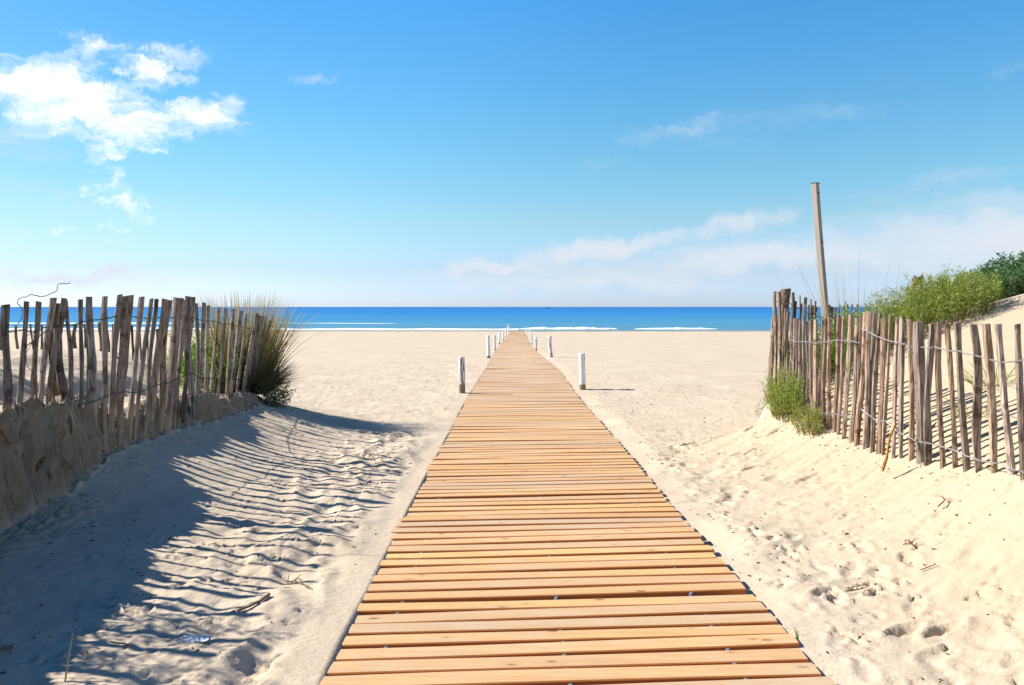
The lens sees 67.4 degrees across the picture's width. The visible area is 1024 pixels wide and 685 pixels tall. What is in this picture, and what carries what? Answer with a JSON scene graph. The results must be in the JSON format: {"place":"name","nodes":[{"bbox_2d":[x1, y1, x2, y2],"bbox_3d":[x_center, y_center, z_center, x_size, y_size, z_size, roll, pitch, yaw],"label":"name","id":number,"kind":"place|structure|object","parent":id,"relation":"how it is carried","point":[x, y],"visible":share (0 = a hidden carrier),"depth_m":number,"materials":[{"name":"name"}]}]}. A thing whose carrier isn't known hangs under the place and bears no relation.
{"place":"outdoors","nodes":[
{"label":"outdoors","id":0,"kind":"place"},
{"bbox_2d":[9,323,396,323],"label":"breaking wave","id":1,"kind":"object","parent":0,"point":[158,323],"visible":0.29,"depth_m":170.13,"materials":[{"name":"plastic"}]},
{"bbox_2d":[0,307,895,330],"bbox_3d":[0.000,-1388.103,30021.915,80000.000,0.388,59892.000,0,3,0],"label":"sea","id":2,"kind":"structure","parent":0,"point":[715,318],"depth_m":268.38,"materials":[{"name":"blue liquid"}]},
{"bbox_2d":[9,327,209,329],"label":"breaking wave","id":3,"kind":"object","parent":2,"relation":"on","point":[143,328],"visible":0.21,"depth_m":124.00,"materials":[{"name":"liquid"}]},
{"bbox_2d":[199,328,517,329],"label":"breaking wave","id":4,"kind":"object","parent":2,"relation":"on","point":[395,329],"visible":0.61,"depth_m":122.95,"materials":[{"name":"liquid"}]},
{"bbox_2d":[521,327,615,328],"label":"breaking wave","id":5,"kind":"object","parent":2,"relation":"on","point":[568,328],"visible":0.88,"depth_m":127.54,"materials":[{"name":"liquid"}]},
{"bbox_2d":[637,327,713,328],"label":"breaking wave","id":6,"kind":"object","parent":2,"relation":"on","point":[675,328],"visible":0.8,"depth_m":127.48,"materials":[{"name":"liquid"}]},
{"bbox_2d":[0,294,1023,684],"bbox_3d":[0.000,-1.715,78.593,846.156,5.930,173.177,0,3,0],"label":"sand ground","id":7,"kind":"structure","parent":0,"point":[78,584],"depth_m":5.60,"materials":[{"name":"beige sand"}]},
{"bbox_2d":[0,644,13,650],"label":"driftwood stick","id":8,"kind":"object","parent":7,"relation":"on","point":[11,646],"visible":1,"depth_m":3.58,"materials":[{"name":"brown wood"}]},
{"bbox_2d":[0,430,23,460],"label":"plant root","id":9,"kind":"object","parent":7,"relation":"on","point":[5,437],"visible":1,"depth_m":5.21,"materials":[{"name":"brown plant"}]},
{"bbox_2d":[64,634,72,681],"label":"reed stalk","id":10,"kind":"object","parent":7,"relation":"on","point":[68,660],"visible":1,"depth_m":3.29,"materials":[{"name":"beige plant"}]},
{"bbox_2d":[69,406,79,427],"bbox_3d":[-3.429,0.580,5.966,0.039,0.168,0.154,1,3,12],"label":"plant root","id":11,"kind":"object","parent":7,"relation":"on","point":[72,418],"visible":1,"depth_m":5.97,"materials":[{"name":"wood"}]},
{"bbox_2d":[0,323,188,392],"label":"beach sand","id":12,"kind":"structure","parent":7,"relation":"on","point":[73,336],"depth_m":12.66,"materials":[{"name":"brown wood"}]},
{"bbox_2d":[110,641,130,647],"bbox_3d":[-1.848,1.426,3.635,0.153,0.015,0.016,1,3,28],"label":"driftwood stick","id":13,"kind":"object","parent":7,"relation":"on","point":[120,643],"visible":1,"depth_m":3.64,"materials":[{"name":"brown wood"}]},
{"bbox_2d":[0,283,271,454],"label":"picket fence","id":14,"kind":"object","parent":7,"relation":"on","point":[185,313],"visible":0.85,"depth_m":7.00,"materials":[{"name":"brown wood"}]},
{"bbox_2d":[179,635,211,642],"bbox_3d":[-1.516,1.422,3.680,0.138,0.023,0.082,0,3,0],"label":"plastic bottle","id":15,"kind":"object","parent":7,"relation":"on","point":[197,638],"visible":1,"depth_m":3.68,"materials":[{"name":"plastic"}]},
{"bbox_2d":[166,323,261,393],"bbox_3d":[-4.155,0.235,10.601,1.440,1.070,1.165,0,3,0],"label":"beach plant","id":16,"kind":"object","parent":7,"relation":"on","point":[193,348],"visible":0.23,"depth_m":10.40,"materials":[{"name":"green plant"}]},
{"bbox_2d":[237,593,270,611],"bbox_3d":[-1.353,1.373,4.062,0.046,0.027,0.262,1,3,18],"label":"driftwood stick","id":17,"kind":"object","parent":7,"relation":"on","point":[267,595],"visible":1,"depth_m":4.03,"materials":[{"name":"wood"}]},
{"bbox_2d":[202,352,309,394],"bbox_3d":[-3.650,0.388,10.772,1.624,0.659,1.634,0,3,0],"label":"grass tussock","id":18,"kind":"object","parent":7,"relation":"on","point":[272,376],"depth_m":10.55,"materials":[{"name":"green plant"}]},
{"bbox_2d":[193,291,321,393],"bbox_3d":[-3.735,-0.035,10.922,2.081,1.513,2.166,0,3,0],"label":"grass tussock","id":19,"kind":"object","parent":7,"relation":"on","point":[272,341],"depth_m":10.80,"materials":[{"name":"plant"}]},
{"bbox_2d":[259,379,295,407],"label":"beach plant","id":20,"kind":"object","parent":7,"relation":"on","point":[272,396],"visible":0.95,"depth_m":10.54,"materials":[{"name":"green plant"}]},
{"bbox_2d":[284,574,308,587],"bbox_3d":[-1.252,1.391,4.484,0.083,0.089,0.322,-2,3,-31],"label":"driftwood stick","id":21,"kind":"object","parent":7,"relation":"on","point":[295,581],"visible":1,"depth_m":4.51,"materials":[{"name":"beige wood"}]},
{"bbox_2d":[458,357,464,392],"bbox_3d":[-1.005,0.774,15.386,0.136,0.976,0.136,0,3,0],"label":"marker post","id":22,"kind":"object","parent":7,"relation":"on","point":[461,374],"visible":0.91,"depth_m":15.33,"materials":[{"name":"white paint"}]},
{"bbox_2d":[486,335,489,357],"bbox_3d":[-0.946,0.296,30.638,0.168,1.162,0.153,0,3,0],"label":"marker post","id":23,"kind":"object","parent":7,"relation":"on","point":[488,345],"visible":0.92,"depth_m":30.58,"materials":[{"name":"white paint"}]},
{"bbox_2d":[493,335,495,349],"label":"marker post","id":24,"kind":"object","parent":7,"relation":"on","point":[494,338],"visible":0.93,"depth_m":41.26,"materials":[{"name":"white paint"}]},
{"bbox_2d":[0,361,1003,683],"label":"beach debris","id":25,"kind":"object","parent":7,"relation":"on","point":[406,473],"visible":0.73,"depth_m":5.33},
{"bbox_2d":[2,392,1021,526],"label":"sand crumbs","id":26,"kind":"object","parent":7,"relation":"on","point":[83,406],"visible":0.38,"depth_m":6.62,"materials":[{"name":"beige sand"}]},
{"bbox_2d":[548,336,552,356],"bbox_3d":[1.589,0.294,31.636,0.220,1.125,0.158,0,3,0],"label":"marker post","id":27,"kind":"object","parent":7,"relation":"on","point":[550,345],"visible":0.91,"depth_m":31.57,"materials":[{"name":"white paint"}]},
{"bbox_2d":[319,331,836,684],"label":"boardwalk","id":28,"kind":"structure","parent":7,"relation":"on","point":[546,534],"depth_m":4.57,"materials":[{"name":"brown wood"}]},
{"bbox_2d":[579,353,585,389],"bbox_3d":[1.489,0.736,16.269,0.154,1.026,0.141,0,3,0],"label":"marker post","id":29,"kind":"object","parent":7,"relation":"on","point":[582,382],"visible":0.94,"depth_m":16.21,"materials":[{"name":"white paint"}]},
{"bbox_2d":[759,363,809,424],"bbox_3d":[3.009,0.560,8.500,0.417,0.653,0.907,0,3,0],"label":"beach plant","id":30,"kind":"object","parent":7,"relation":"on","point":[783,394],"visible":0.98,"depth_m":8.38,"materials":[{"name":"green plant"}]},
{"bbox_2d":[793,625,798,641],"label":"grass shoot","id":31,"kind":"object","parent":7,"relation":"on","point":[797,636],"depth_m":3.70,"materials":[{"name":"green plant"}]},
{"bbox_2d":[788,397,827,437],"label":"beach plant","id":32,"kind":"object","parent":7,"relation":"on","point":[816,425],"visible":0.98,"depth_m":7.71,"materials":[{"name":"green plant"}]},
{"bbox_2d":[787,309,832,375],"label":"beach plant","id":33,"kind":"object","parent":7,"relation":"on","point":[805,342],"visible":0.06,"depth_m":9.23,"materials":[{"name":"green plant"}]},
{"bbox_2d":[811,182,831,365],"bbox_3d":[4.394,-0.852,10.872,0.377,2.792,0.124,0,3,0],"label":"wooden pole","id":34,"kind":"object","parent":7,"relation":"on","point":[818,231],"visible":0.78,"depth_m":10.82,"materials":[{"name":"brown wood"}]},
{"bbox_2d":[789,292,857,342],"bbox_3d":[4.511,0.007,11.133,0.158,1.416,4.211,2,3,35],"label":"picket fence","id":35,"kind":"object","parent":7,"relation":"on","point":[811,312],"visible":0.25,"depth_m":10.43,"materials":[{"name":"brown wood"}]},
{"bbox_2d":[754,302,892,417],"bbox_3d":[4.008,0.347,9.811,1.840,1.749,1.272,0,3,0],"label":"dune bush","id":36,"kind":"object","parent":7,"relation":"on","point":[756,411],"visible":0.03,"depth_m":9.76,"materials":[{"name":"green plant"}]},
{"bbox_2d":[778,300,894,386],"bbox_3d":[3.727,0.042,8.875,1.237,1.081,1.120,-2,3,-35],"label":"beach plant","id":37,"kind":"object","parent":7,"relation":"on","point":[833,350],"visible":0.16,"depth_m":8.80,"materials":[{"name":"green plant"}]},
{"bbox_2d":[846,582,867,591],"bbox_3d":[1.929,1.371,4.293,0.130,0.039,0.078,0,3,0],"label":"driftwood stick","id":38,"kind":"object","parent":7,"relation":"on","point":[857,588],"visible":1,"depth_m":4.30,"materials":[{"name":"beige wood"}]},
{"bbox_2d":[771,246,985,331],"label":"dry grass","id":39,"kind":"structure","parent":7,"relation":"on","point":[843,294],"depth_m":9.82,"materials":[{"name":"beige plant"}]},
{"bbox_2d":[766,288,1023,480],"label":"picket fence","id":40,"kind":"object","parent":7,"relation":"on","point":[865,371],"visible":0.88,"depth_m":6.24,"materials":[{"name":"brown wood"}]},
{"bbox_2d":[903,538,918,546],"bbox_3d":[2.481,1.234,4.778,0.088,0.061,0.119,1,3,22],"label":"driftwood stick","id":41,"kind":"object","parent":7,"relation":"on","point":[905,543],"visible":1,"depth_m":4.76,"materials":[{"name":"beige wood"}]},
{"bbox_2d":[831,264,1004,359],"bbox_3d":[4.865,-0.304,9.266,2.038,1.334,1.659,0,3,0],"label":"dune bush","id":42,"kind":"object","parent":7,"relation":"on","point":[947,303],"visible":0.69,"depth_m":8.91,"materials":[{"name":"green plant"}]},
{"bbox_2d":[906,275,960,292],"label":"plant","id":43,"kind":"object","parent":7,"relation":"on","point":[913,278],"visible":0.05,"depth_m":12.51,"materials":[{"name":"green plant"}]},
{"bbox_2d":[919,250,1023,323],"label":"dune bush","id":44,"kind":"object","parent":7,"relation":"on","point":[1013,272],"visible":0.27,"depth_m":10.55,"materials":[{"name":"green plant"}]},
{"bbox_2d":[933,271,1019,318],"bbox_3d":[6.502,-0.628,10.993,1.510,0.825,1.279,0,3,0],"label":"dune bush","id":45,"kind":"object","parent":7,"relation":"on","point":[995,284],"visible":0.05,"depth_m":10.54,"materials":[{"name":"green plant"}]},
{"bbox_2d":[942,389,1014,418],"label":"grass tussock","id":46,"kind":"object","parent":7,"relation":"on","point":[970,409],"depth_m":6.31,"materials":[{"name":"green plant"}]},
{"bbox_2d":[945,355,1023,387],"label":"grass tussock","id":47,"kind":"object","parent":7,"relation":"on","point":[971,382],"depth_m":6.75,"materials":[{"name":"green plant"}]},
{"bbox_2d":[957,283,1022,311],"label":"beach plant","id":48,"kind":"object","parent":7,"relation":"on","point":[1007,293],"visible":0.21,"depth_m":10.51,"materials":[{"name":"green plant"}]},
{"bbox_2d":[0,0,1023,306],"label":"sky","id":49,"kind":"structure","parent":0,"point":[315,153],"materials":[{"name":"blue"}]}
]}

